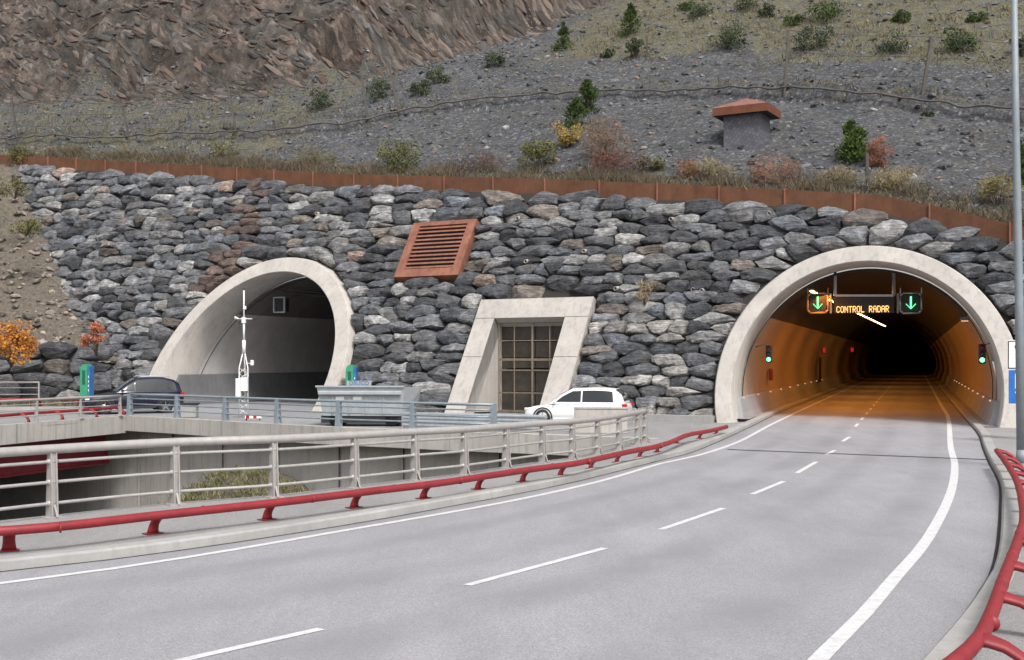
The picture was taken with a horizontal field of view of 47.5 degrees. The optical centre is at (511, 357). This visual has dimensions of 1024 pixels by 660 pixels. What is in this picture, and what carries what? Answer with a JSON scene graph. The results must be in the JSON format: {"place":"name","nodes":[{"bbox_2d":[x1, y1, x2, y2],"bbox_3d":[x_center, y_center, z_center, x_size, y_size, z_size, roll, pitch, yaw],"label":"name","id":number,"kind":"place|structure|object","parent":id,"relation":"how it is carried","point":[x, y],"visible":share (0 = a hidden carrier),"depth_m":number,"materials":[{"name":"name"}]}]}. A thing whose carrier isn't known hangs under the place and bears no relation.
{"place":"outdoors","nodes":[
{"label":"outdoors","id":0,"kind":"place"},
{"bbox_2d":[0,164,117,361],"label":"hillside","id":1,"kind":"structure","parent":0,"point":[28,300],"depth_m":74.67,"materials":[{"name":"brown soil"}]},
{"bbox_2d":[0,176,32,198],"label":"olive bush","id":2,"kind":"object","parent":1,"relation":"on","point":[17,182],"visible":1,"depth_m":75.79,"materials":[{"name":"green plant"}]},
{"bbox_2d":[4,144,32,162],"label":"green shrub","id":3,"kind":"object","parent":1,"relation":"on","point":[16,151],"visible":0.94,"depth_m":85.85,"materials":[{"name":"green plant"}]},
{"bbox_2d":[7,218,42,235],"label":"olive bush","id":4,"kind":"object","parent":1,"relation":"on","point":[28,224],"visible":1,"depth_m":72.91,"materials":[{"name":"green plant"}]},
{"bbox_2d":[0,163,126,363],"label":"loose stones","id":5,"kind":"object","parent":1,"relation":"on","point":[112,359],"visible":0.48,"depth_m":73.61,"materials":[{"name":"grey stone"}]},
{"bbox_2d":[80,321,107,355],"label":"orange shrub","id":6,"kind":"object","parent":1,"relation":"on","point":[95,327],"visible":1,"depth_m":63.24,"materials":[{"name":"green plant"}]},
{"bbox_2d":[180,403,199,417],"bbox_3d":[-14.639,2.370,52.734,0.850,0.660,0.600,0,0,0],"label":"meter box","id":7,"kind":"object","parent":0,"point":[189,415],"visible":0.79,"depth_m":52.48,"materials":[{"name":"metal"}]},
{"bbox_2d":[111,401,315,414],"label":"road","id":8,"kind":"structure","parent":0,"point":[259,406],"depth_m":61.96,"materials":[{"name":"asphalt"}]},
{"bbox_2d":[82,376,184,413],"bbox_3d":[-18.536,1.788,56.907,4.632,1.816,2.210,0,0,-27],"label":"moving car","id":9,"kind":"object","parent":8,"relation":"on","point":[153,384],"visible":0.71,"depth_m":56.38,"materials":[{"name":"blue paint"}]},
{"bbox_2d":[151,463,314,504],"bbox_3d":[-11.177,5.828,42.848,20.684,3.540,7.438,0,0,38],"label":"grass","id":10,"kind":"structure","parent":0,"point":[189,496],"depth_m":44.35,"materials":[{"name":"green plant"}]},
{"bbox_2d":[0,422,742,555],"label":"pavement","id":11,"kind":"structure","parent":0,"point":[90,537],"depth_m":19.39,"materials":[{"name":"concrete"}]},
{"bbox_2d":[0,409,650,518],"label":"bridge railing","id":12,"kind":"object","parent":11,"relation":"on","point":[52,481],"visible":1,"depth_m":21.96,"materials":[{"name":"grey metal"}]},
{"bbox_2d":[0,425,727,551],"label":"red guard rail","id":13,"kind":"object","parent":11,"relation":"on","point":[11,532],"visible":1,"depth_m":18.48,"materials":[{"name":"metal"}]},
{"bbox_2d":[0,374,1001,659],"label":"road","id":14,"kind":"structure","parent":0,"point":[804,564],"depth_m":14.61,"materials":[{"name":"grey asphalt"}]},
{"bbox_2d":[175,628,324,659],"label":"road marking","id":15,"kind":"object","parent":14,"relation":"on","point":[250,644],"visible":1,"depth_m":10.91,"materials":[{"name":"paint"}]},
{"bbox_2d":[0,377,866,571],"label":"gutter joint","id":16,"kind":"object","parent":14,"relation":"on","point":[404,514],"visible":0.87,"depth_m":19.73,"materials":[{"name":"black concrete"}]},
{"bbox_2d":[0,374,878,583],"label":"road marking","id":17,"kind":"object","parent":14,"relation":"on","point":[190,556],"visible":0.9,"depth_m":18.89,"materials":[{"name":"white paint"}]},
{"bbox_2d":[464,548,607,585],"bbox_3d":[0.394,2.688,15.120,0.120,0.001,3.261,0,0,34],"label":"road marking","id":18,"kind":"object","parent":14,"relation":"on","point":[529,568],"visible":1,"depth_m":14.93,"materials":[{"name":"paint"}]},
{"bbox_2d":[659,508,725,529],"bbox_3d":[3.059,2.688,19.538,0.120,0.001,2.968,0,0,29],"label":"road marking","id":19,"kind":"object","parent":14,"relation":"on","point":[689,519],"visible":1,"depth_m":19.48,"materials":[{"name":"paint"}]},
{"bbox_2d":[807,374,958,659],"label":"road marking","id":20,"kind":"object","parent":14,"relation":"on","point":[838,638],"visible":0.97,"depth_m":14.51,"materials":[{"name":"white paint"}]},
{"bbox_2d":[928,374,1001,611],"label":"gutter joint","id":21,"kind":"object","parent":14,"relation":"on","point":[998,535],"visible":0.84,"depth_m":20.05,"materials":[{"name":"black concrete"}]},
{"bbox_2d":[923,373,1020,659],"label":"kerb","id":22,"kind":"structure","parent":14,"relation":"on","point":[959,632],"depth_m":16.14,"materials":[{"name":"concrete"}]},
{"bbox_2d":[0,361,1001,543],"bbox_3d":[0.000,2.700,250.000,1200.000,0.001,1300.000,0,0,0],"label":"ground","id":23,"kind":"structure","parent":0,"point":[657,429],"depth_m":50.21,"materials":[{"name":"concrete"}]},
{"bbox_2d":[1,395,79,406],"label":"verge","id":24,"kind":"structure","parent":23,"relation":"on","point":[67,404],"depth_m":62.30,"materials":[{"name":"plant"}]},
{"bbox_2d":[0,319,39,367],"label":"orange shrub","id":25,"kind":"object","parent":24,"relation":"on","point":[19,339],"visible":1,"depth_m":61.20,"materials":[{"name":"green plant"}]},
{"bbox_2d":[0,381,39,397],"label":"bridge railing","id":26,"kind":"object","parent":24,"relation":"on","point":[38,387],"visible":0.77,"depth_m":61.94,"materials":[{"name":"metal"}]},
{"bbox_2d":[0,341,114,400],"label":"boulder wall","id":27,"kind":"structure","parent":24,"relation":"on","point":[52,368],"depth_m":64.60,"materials":[{"name":"stone"}]},
{"bbox_2d":[80,364,93,395],"bbox_3d":[-22.384,1.470,61.291,0.523,2.306,0.527,0,0,8],"label":"emergency totem","id":28,"kind":"object","parent":24,"relation":"on","point":[86,379],"visible":0.8,"depth_m":61.06,"materials":[{"name":"green metal"}]},
{"bbox_2d":[0,406,116,409],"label":"kerb","id":29,"kind":"structure","parent":23,"relation":"on","point":[25,408],"depth_m":60.30,"materials":[{"name":"concrete"}]},
{"bbox_2d":[0,416,126,477],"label":"bridge deck","id":30,"kind":"structure","parent":23,"relation":"on","point":[91,429],"depth_m":47.89,"materials":[{"name":"concrete"}]},
{"bbox_2d":[0,395,123,421],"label":"bridge railing","id":31,"kind":"object","parent":30,"relation":"on","point":[79,412],"visible":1,"depth_m":47.75,"materials":[{"name":"grey metal"}]},
{"bbox_2d":[0,406,125,421],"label":"red guard rail","id":32,"kind":"object","parent":30,"relation":"attached to","point":[55,411],"visible":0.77,"depth_m":48.95,"materials":[{"name":"metal"}]},
{"bbox_2d":[234,289,255,415],"bbox_3d":[-12.030,-0.262,52.373,0.968,5.724,0.568,0,0,0],"label":"weather mast","id":33,"kind":"object","parent":23,"relation":"on","point":[242,383],"visible":0.89,"depth_m":52.34,"materials":[{"name":"white metal"}]},
{"bbox_2d":[149,257,354,410],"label":"tunnel portal","id":34,"kind":"object","parent":23,"relation":"on","point":[303,347],"visible":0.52,"depth_m":69.76,"materials":[{"name":"concrete"}]},
{"bbox_2d":[273,297,288,312],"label":"duct box","id":35,"kind":"object","parent":34,"relation":"attached to","point":[282,304],"visible":1,"depth_m":69.55,"materials":[{"name":"metal"}]},
{"bbox_2d":[276,289,326,296],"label":"cable tray","id":36,"kind":"object","parent":34,"relation":"attached to","point":[306,292],"visible":0.18,"depth_m":71.33,"materials":[{"name":"metal"}]},
{"bbox_2d":[346,365,357,385],"bbox_3d":[-8.061,1.496,58.591,0.523,2.306,0.527,0,0,8],"label":"emergency totem","id":37,"kind":"object","parent":23,"relation":"on","point":[351,372],"visible":0.44,"depth_m":58.34,"materials":[{"name":"green metal"}]},
{"bbox_2d":[315,381,421,426],"bbox_3d":[-5.697,1.798,46.531,3.958,1.804,1.930,0,0,4],"label":"skip container","id":38,"kind":"object","parent":23,"relation":"on","point":[386,393],"visible":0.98,"depth_m":45.76,"materials":[{"name":"metal"}]},
{"bbox_2d":[125,415,657,455],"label":"concrete edge beam","id":39,"kind":"structure","parent":23,"relation":"on","point":[193,426],"depth_m":42.83,"materials":[{"name":"grey concrete"}]},
{"bbox_2d":[126,393,497,432],"bbox_3d":[-8.998,2.061,45.573,20.454,0.998,0.939,0,0,36],"label":"bridge railing","id":40,"kind":"object","parent":39,"relation":"on","point":[338,412],"visible":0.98,"depth_m":43.91,"materials":[{"name":"grey metal"}]},
{"bbox_2d":[0,373,875,570],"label":"kerb","id":41,"kind":"structure","parent":23,"relation":"on","point":[56,557],"depth_m":18.71,"materials":[{"name":"concrete"}]},
{"bbox_2d":[402,411,545,429],"bbox_3d":[-1.517,2.380,43.509,6.166,0.640,0.294,0,0,26],"label":"crash barrier","id":42,"kind":"object","parent":23,"relation":"on","point":[505,418],"visible":0.6,"depth_m":43.51,"materials":[{"name":"grey metal"}]},
{"bbox_2d":[13,164,1023,422],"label":"stone wall","id":43,"kind":"structure","parent":23,"relation":"on","point":[147,264],"depth_m":59.09,"materials":[{"name":"stone"}]},
{"bbox_2d":[394,219,480,282],"bbox_3d":[-3.924,-5.633,61.744,4.000,3.423,2.473,0,0,29],"label":"louvre vent","id":44,"kind":"object","parent":43,"relation":"attached to","point":[404,272],"visible":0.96,"depth_m":61.42,"materials":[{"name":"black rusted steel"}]},
{"bbox_2d":[0,155,1023,242],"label":"steel edging","id":45,"kind":"object","parent":43,"relation":"attached to","point":[910,210],"visible":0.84,"depth_m":59.72,"materials":[{"name":"brown metal"}]},
{"bbox_2d":[444,296,596,412],"bbox_3d":[0.599,0.077,55.591,6.200,5.973,4.557,0,0,29],"label":"gated opening","id":46,"kind":"object","parent":43,"relation":"attached to","point":[519,355],"visible":0.88,"depth_m":56.49,"materials":[{"name":"concrete"}]},
{"bbox_2d":[635,280,655,305],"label":"dry tuft","id":47,"kind":"object","parent":43,"relation":"attached to","point":[642,296],"visible":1,"depth_m":53.57,"materials":[{"name":"beige plant"}]},
{"bbox_2d":[524,387,633,419],"bbox_3d":[2.715,1.940,47.296,4.230,1.512,2.110,0,0,15],"label":"parked car","id":48,"kind":"object","parent":23,"relation":"on","point":[561,406],"visible":0.5,"depth_m":46.52,"materials":[{"name":"white paint"}]},
{"bbox_2d":[714,246,1015,427],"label":"tunnel portal","id":49,"kind":"object","parent":23,"relation":"on","point":[936,337],"visible":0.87,"depth_m":58.28,"materials":[{"name":"concrete"}]},
{"bbox_2d":[807,288,828,313],"bbox_3d":[14.415,-2.687,54.831,1.010,1.215,0.258,0,0,19],"label":"lane signal","id":50,"kind":"object","parent":49,"relation":"hanging from","point":[818,303],"visible":1,"depth_m":54.74,"materials":[{"name":"black plastic"}]},
{"bbox_2d":[830,272,898,312],"bbox_3d":[16.362,-3.039,54.081,3.083,1.962,0.172,0,0,19],"label":"sign gantry","id":51,"kind":"object","parent":49,"relation":"hanging from","point":[835,294],"visible":0.91,"depth_m":54.06,"materials":[{"name":"metal"}]},
{"bbox_2d":[834,296,894,313],"bbox_3d":[16.416,-2.510,54.261,2.736,0.850,0.275,0,0,19],"label":"message board","id":52,"kind":"object","parent":51,"relation":"hanging from","point":[844,305],"visible":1,"depth_m":54.15,"materials":[{"name":"black plastic"}]},
{"bbox_2d":[899,287,922,313],"bbox_3d":[18.331,-2.623,53.474,1.010,1.215,0.258,0,0,19],"label":"lane signal","id":53,"kind":"object","parent":51,"relation":"attached to","point":[910,302],"visible":1,"depth_m":53.38,"materials":[{"name":"black plastic"}]},
{"bbox_2d":[0,0,1023,216],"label":"hillside","id":54,"kind":"structure","parent":0,"point":[327,37],"depth_m":80.50,"materials":[{"name":"grey gravel"}]},
{"bbox_2d":[0,66,369,143],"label":"rockfall fence","id":55,"kind":"object","parent":54,"relation":"on","point":[125,117],"visible":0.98,"depth_m":85.67,"materials":[{"name":"metal"}]},
{"bbox_2d":[208,140,241,157],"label":"dry bush","id":56,"kind":"object","parent":54,"relation":"on","point":[222,150],"visible":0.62,"depth_m":79.21,"materials":[{"name":"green plant"}]},
{"bbox_2d":[0,0,606,104],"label":"cliff slabs","id":57,"kind":"structure","parent":54,"relation":"on","point":[289,38],"depth_m":98.45,"materials":[{"name":"stone"}]},
{"bbox_2d":[291,143,341,166],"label":"dry bush","id":58,"kind":"object","parent":54,"relation":"on","point":[329,155],"visible":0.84,"depth_m":73.48,"materials":[{"name":"beige plant"}]},
{"bbox_2d":[306,87,334,109],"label":"green shrub","id":59,"kind":"object","parent":54,"relation":"on","point":[324,98],"visible":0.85,"depth_m":85.77,"materials":[{"name":"green plant"}]},
{"bbox_2d":[361,77,390,101],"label":"green shrub","id":60,"kind":"object","parent":54,"relation":"on","point":[379,85],"visible":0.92,"depth_m":84.92,"materials":[{"name":"green plant"}]},
{"bbox_2d":[374,136,422,171],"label":"dry bush","id":61,"kind":"object","parent":54,"relation":"on","point":[401,151],"visible":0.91,"depth_m":68.99,"materials":[{"name":"green plant"}]},
{"bbox_2d":[405,79,431,95],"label":"green shrub","id":62,"kind":"object","parent":54,"relation":"on","point":[422,87],"visible":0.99,"depth_m":83.34,"materials":[{"name":"green plant"}]},
{"bbox_2d":[423,63,450,83],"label":"green shrub","id":63,"kind":"object","parent":54,"relation":"on","point":[441,78],"visible":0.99,"depth_m":85.04,"materials":[{"name":"green plant"}]},
{"bbox_2d":[449,149,508,170],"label":"dry bush","id":64,"kind":"object","parent":54,"relation":"on","point":[485,163],"visible":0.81,"depth_m":66.52,"materials":[{"name":"beige plant"}]},
{"bbox_2d":[484,51,505,67],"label":"green shrub","id":65,"kind":"object","parent":54,"relation":"on","point":[497,58],"visible":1,"depth_m":86.08,"materials":[{"name":"green plant"}]},
{"bbox_2d":[0,0,1023,217],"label":"scree stones","id":66,"kind":"object","parent":54,"relation":"on","point":[792,136],"visible":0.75,"depth_m":76.74,"materials":[{"name":"grey stone"}]},
{"bbox_2d":[0,0,1023,226],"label":"grass","id":67,"kind":"structure","parent":54,"relation":"on","point":[648,59],"depth_m":80.94,"materials":[{"name":"green plant"}]},
{"bbox_2d":[0,85,1023,139],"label":"netting edge","id":68,"kind":"object","parent":54,"relation":"on","point":[879,93],"visible":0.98,"depth_m":77.06,"materials":[{"name":"grey metal"}]},
{"bbox_2d":[19,141,1023,226],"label":"brush","id":69,"kind":"object","parent":54,"relation":"on","point":[1005,215],"visible":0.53,"depth_m":63.12,"materials":[{"name":"brown plant"}]},
{"bbox_2d":[516,138,559,167],"bbox_3d":[1.459,-11.291,65.050,2.465,2.131,2.434,0,0,0],"label":"dry bush","id":70,"kind":"object","parent":54,"relation":"on","point":[532,153],"visible":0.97,"depth_m":64.89,"materials":[{"name":"green plant"}]},
{"bbox_2d":[550,21,572,51],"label":"green shrub","id":71,"kind":"object","parent":54,"relation":"on","point":[563,30],"visible":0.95,"depth_m":87.12,"materials":[{"name":"green plant"}]},
{"bbox_2d":[549,121,584,147],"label":"dry bush","id":72,"kind":"object","parent":54,"relation":"on","point":[566,138],"visible":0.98,"depth_m":67.35,"materials":[{"name":"yellow plant"}]},
{"bbox_2d":[556,97,590,128],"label":"green shrub","id":73,"kind":"object","parent":54,"relation":"on","point":[574,107],"visible":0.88,"depth_m":70.90,"materials":[{"name":"green plant"}]},
{"bbox_2d":[578,78,603,113],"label":"green shrub","id":74,"kind":"object","parent":54,"relation":"on","point":[587,91],"visible":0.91,"depth_m":73.31,"materials":[{"name":"green plant"}]},
{"bbox_2d":[580,114,634,161],"bbox_3d":[5.287,-11.941,64.115,3.251,3.330,3.539,0,0,0],"label":"dry bush","id":75,"kind":"object","parent":54,"relation":"on","point":[604,142],"visible":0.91,"depth_m":63.95,"materials":[{"name":"brown plant"}]},
{"bbox_2d":[581,145,647,174],"bbox_3d":[5.500,-10.372,62.179,3.702,2.059,3.508,0,0,0],"label":"dry bush","id":76,"kind":"object","parent":54,"relation":"on","point":[600,160],"visible":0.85,"depth_m":61.55,"materials":[{"name":"brown plant"}]},
{"bbox_2d":[614,2,642,37],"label":"green shrub","id":77,"kind":"object","parent":54,"relation":"on","point":[630,14],"visible":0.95,"depth_m":85.86,"materials":[{"name":"green plant"}]},
{"bbox_2d":[625,37,644,57],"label":"green shrub","id":78,"kind":"object","parent":54,"relation":"on","point":[634,45],"visible":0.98,"depth_m":80.36,"materials":[{"name":"green plant"}]},
{"bbox_2d":[631,153,667,172],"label":"dry bush","id":79,"kind":"object","parent":54,"relation":"on","point":[654,165],"visible":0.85,"depth_m":61.23,"materials":[{"name":"green plant"}]},
{"bbox_2d":[673,157,700,177],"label":"dry bush","id":80,"kind":"object","parent":54,"relation":"on","point":[690,166],"visible":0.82,"depth_m":59.76,"materials":[{"name":"brown plant"}]},
{"bbox_2d":[684,1,714,18],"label":"green shrub","id":81,"kind":"object","parent":54,"relation":"on","point":[700,10],"visible":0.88,"depth_m":86.64,"materials":[{"name":"green plant"}]},
{"bbox_2d":[691,155,737,179],"bbox_3d":[10.246,-9.566,58.959,2.355,1.507,1.979,0,0,45],"label":"dry bush","id":82,"kind":"object","parent":54,"relation":"on","point":[712,169],"visible":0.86,"depth_m":58.78,"materials":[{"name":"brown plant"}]},
{"bbox_2d":[707,18,748,51],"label":"green shrub","id":83,"kind":"object","parent":54,"relation":"on","point":[728,36],"visible":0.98,"depth_m":77.82,"materials":[{"name":"green plant"}]},
{"bbox_2d":[712,98,780,149],"bbox_3d":[12.657,-12.260,62.700,3.000,3.470,2.500,0,0,29],"label":"slate hut","id":84,"kind":"object","parent":54,"relation":"on","point":[746,121],"visible":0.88,"depth_m":61.91,"materials":[{"name":"slate shingle"},{"name":"rusted steel"}]},
{"bbox_2d":[733,0,760,11],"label":"green shrub","id":85,"kind":"object","parent":54,"relation":"on","point":[744,4],"visible":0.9,"depth_m":85.52,"materials":[{"name":"green plant"}]},
{"bbox_2d":[746,148,803,186],"bbox_3d":[12.870,-9.175,56.757,2.660,2.206,3.277,0,0,0],"label":"dry bush","id":86,"kind":"object","parent":54,"relation":"on","point":[763,169],"visible":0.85,"depth_m":56.73,"materials":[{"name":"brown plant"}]},
{"bbox_2d":[793,23,834,50],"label":"green shrub","id":87,"kind":"object","parent":54,"relation":"on","point":[806,38],"visible":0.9,"depth_m":74.75,"materials":[{"name":"green plant"}]},
{"bbox_2d":[802,0,848,21],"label":"green shrub","id":88,"kind":"object","parent":54,"relation":"on","point":[830,11],"visible":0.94,"depth_m":79.73,"materials":[{"name":"green plant"}]},
{"bbox_2d":[816,162,864,185],"bbox_3d":[15.649,-8.559,55.308,2.455,1.536,1.888,0,0,0],"label":"dry bush","id":89,"kind":"object","parent":54,"relation":"on","point":[847,174],"visible":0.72,"depth_m":55.05,"materials":[{"name":"beige plant"}]},
{"bbox_2d":[831,118,878,163],"bbox_3d":[17.123,-10.730,57.953,2.162,2.532,2.520,0,0,0],"label":"green shrub","id":90,"kind":"object","parent":54,"relation":"on","point":[852,147],"visible":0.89,"depth_m":57.81,"materials":[{"name":"green plant"}]},
{"bbox_2d":[864,134,895,166],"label":"dry bush","id":91,"kind":"object","parent":54,"relation":"on","point":[874,153],"visible":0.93,"depth_m":56.54,"materials":[{"name":"red plant"}]},
{"bbox_2d":[869,29,909,54],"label":"green shrub","id":92,"kind":"object","parent":54,"relation":"on","point":[895,45],"visible":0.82,"depth_m":71.34,"materials":[{"name":"green plant"}]},
{"bbox_2d":[866,164,925,193],"bbox_3d":[17.531,-8.173,53.511,2.554,1.554,2.595,0,0,-30],"label":"dry bush","id":93,"kind":"object","parent":54,"relation":"on","point":[878,181],"visible":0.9,"depth_m":53.29,"materials":[{"name":"beige plant"}]},
{"bbox_2d":[889,9,911,22],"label":"green shrub","id":94,"kind":"object","parent":54,"relation":"on","point":[898,16],"visible":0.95,"depth_m":76.34,"materials":[{"name":"green plant"}]},
{"bbox_2d":[783,30,1023,98],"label":"rockfall fence","id":95,"kind":"object","parent":54,"relation":"on","point":[928,54],"visible":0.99,"depth_m":64.26,"materials":[{"name":"metal"}]},
{"bbox_2d":[935,25,981,53],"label":"green shrub","id":96,"kind":"object","parent":54,"relation":"on","point":[959,40],"visible":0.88,"depth_m":69.22,"materials":[{"name":"green plant"}]},
{"bbox_2d":[964,11,988,22],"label":"green shrub","id":97,"kind":"object","parent":54,"relation":"on","point":[973,17],"visible":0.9,"depth_m":73.39,"materials":[{"name":"green plant"}]},
{"bbox_2d":[973,172,1022,204],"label":"dry bush","id":98,"kind":"object","parent":54,"relation":"on","point":[991,187],"visible":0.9,"depth_m":50.81,"materials":[{"name":"yellow plant"}]},
{"bbox_2d":[573,407,628,433],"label":"concrete block","id":99,"kind":"structure","parent":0,"point":[579,412],"depth_m":41.57,"materials":[{"name":"concrete"}]},
{"bbox_2d":[738,371,997,426],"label":"walkway","id":100,"kind":"structure","parent":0,"point":[982,422],"depth_m":59.13,"materials":[{"name":"concrete"}]},
{"bbox_2d":[972,427,1023,659],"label":"pavement","id":101,"kind":"structure","parent":0,"point":[1011,620],"depth_m":11.79,"materials":[{"name":"concrete"}]},
{"bbox_2d":[942,448,1023,659],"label":"red guard rail","id":102,"kind":"object","parent":101,"relation":"on","point":[980,637],"visible":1,"depth_m":10.66,"materials":[{"name":"metal"}]},
{"bbox_2d":[1007,340,1015,403],"bbox_3d":[16.104,0.983,36.627,1.000,3.195,0.145,0,0,8],"label":"road sign","id":103,"kind":"object","parent":101,"relation":"on","point":[1011,365],"visible":0.38,"depth_m":36.64,"materials":[{"name":"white metal"}]},
{"bbox_2d":[1011,0,1023,464],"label":"lamp post","id":104,"kind":"object","parent":101,"relation":"on","point":[1019,299],"visible":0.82,"depth_m":28.21,"materials":[{"name":"grey metal"}]},
{"label":"pit floor","id":105,"kind":"structure","parent":0,"visible":0},
{"bbox_2d":[0,431,136,519],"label":"concrete abutment","id":106,"kind":"object","parent":105,"relation":"on","point":[17,496],"visible":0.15,"depth_m":54.18,"materials":[{"name":"grey concrete"}]},
{"bbox_2d":[137,431,140,505],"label":"retaining wall","id":107,"kind":"structure","parent":105,"relation":"on","point":[138,471],"depth_m":52.61,"materials":[{"name":"concrete"}]},
{"bbox_2d":[141,432,567,505],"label":"retaining wall","id":108,"kind":"structure","parent":105,"relation":"on","point":[154,483],"depth_m":45.12,"materials":[{"name":"concrete"}]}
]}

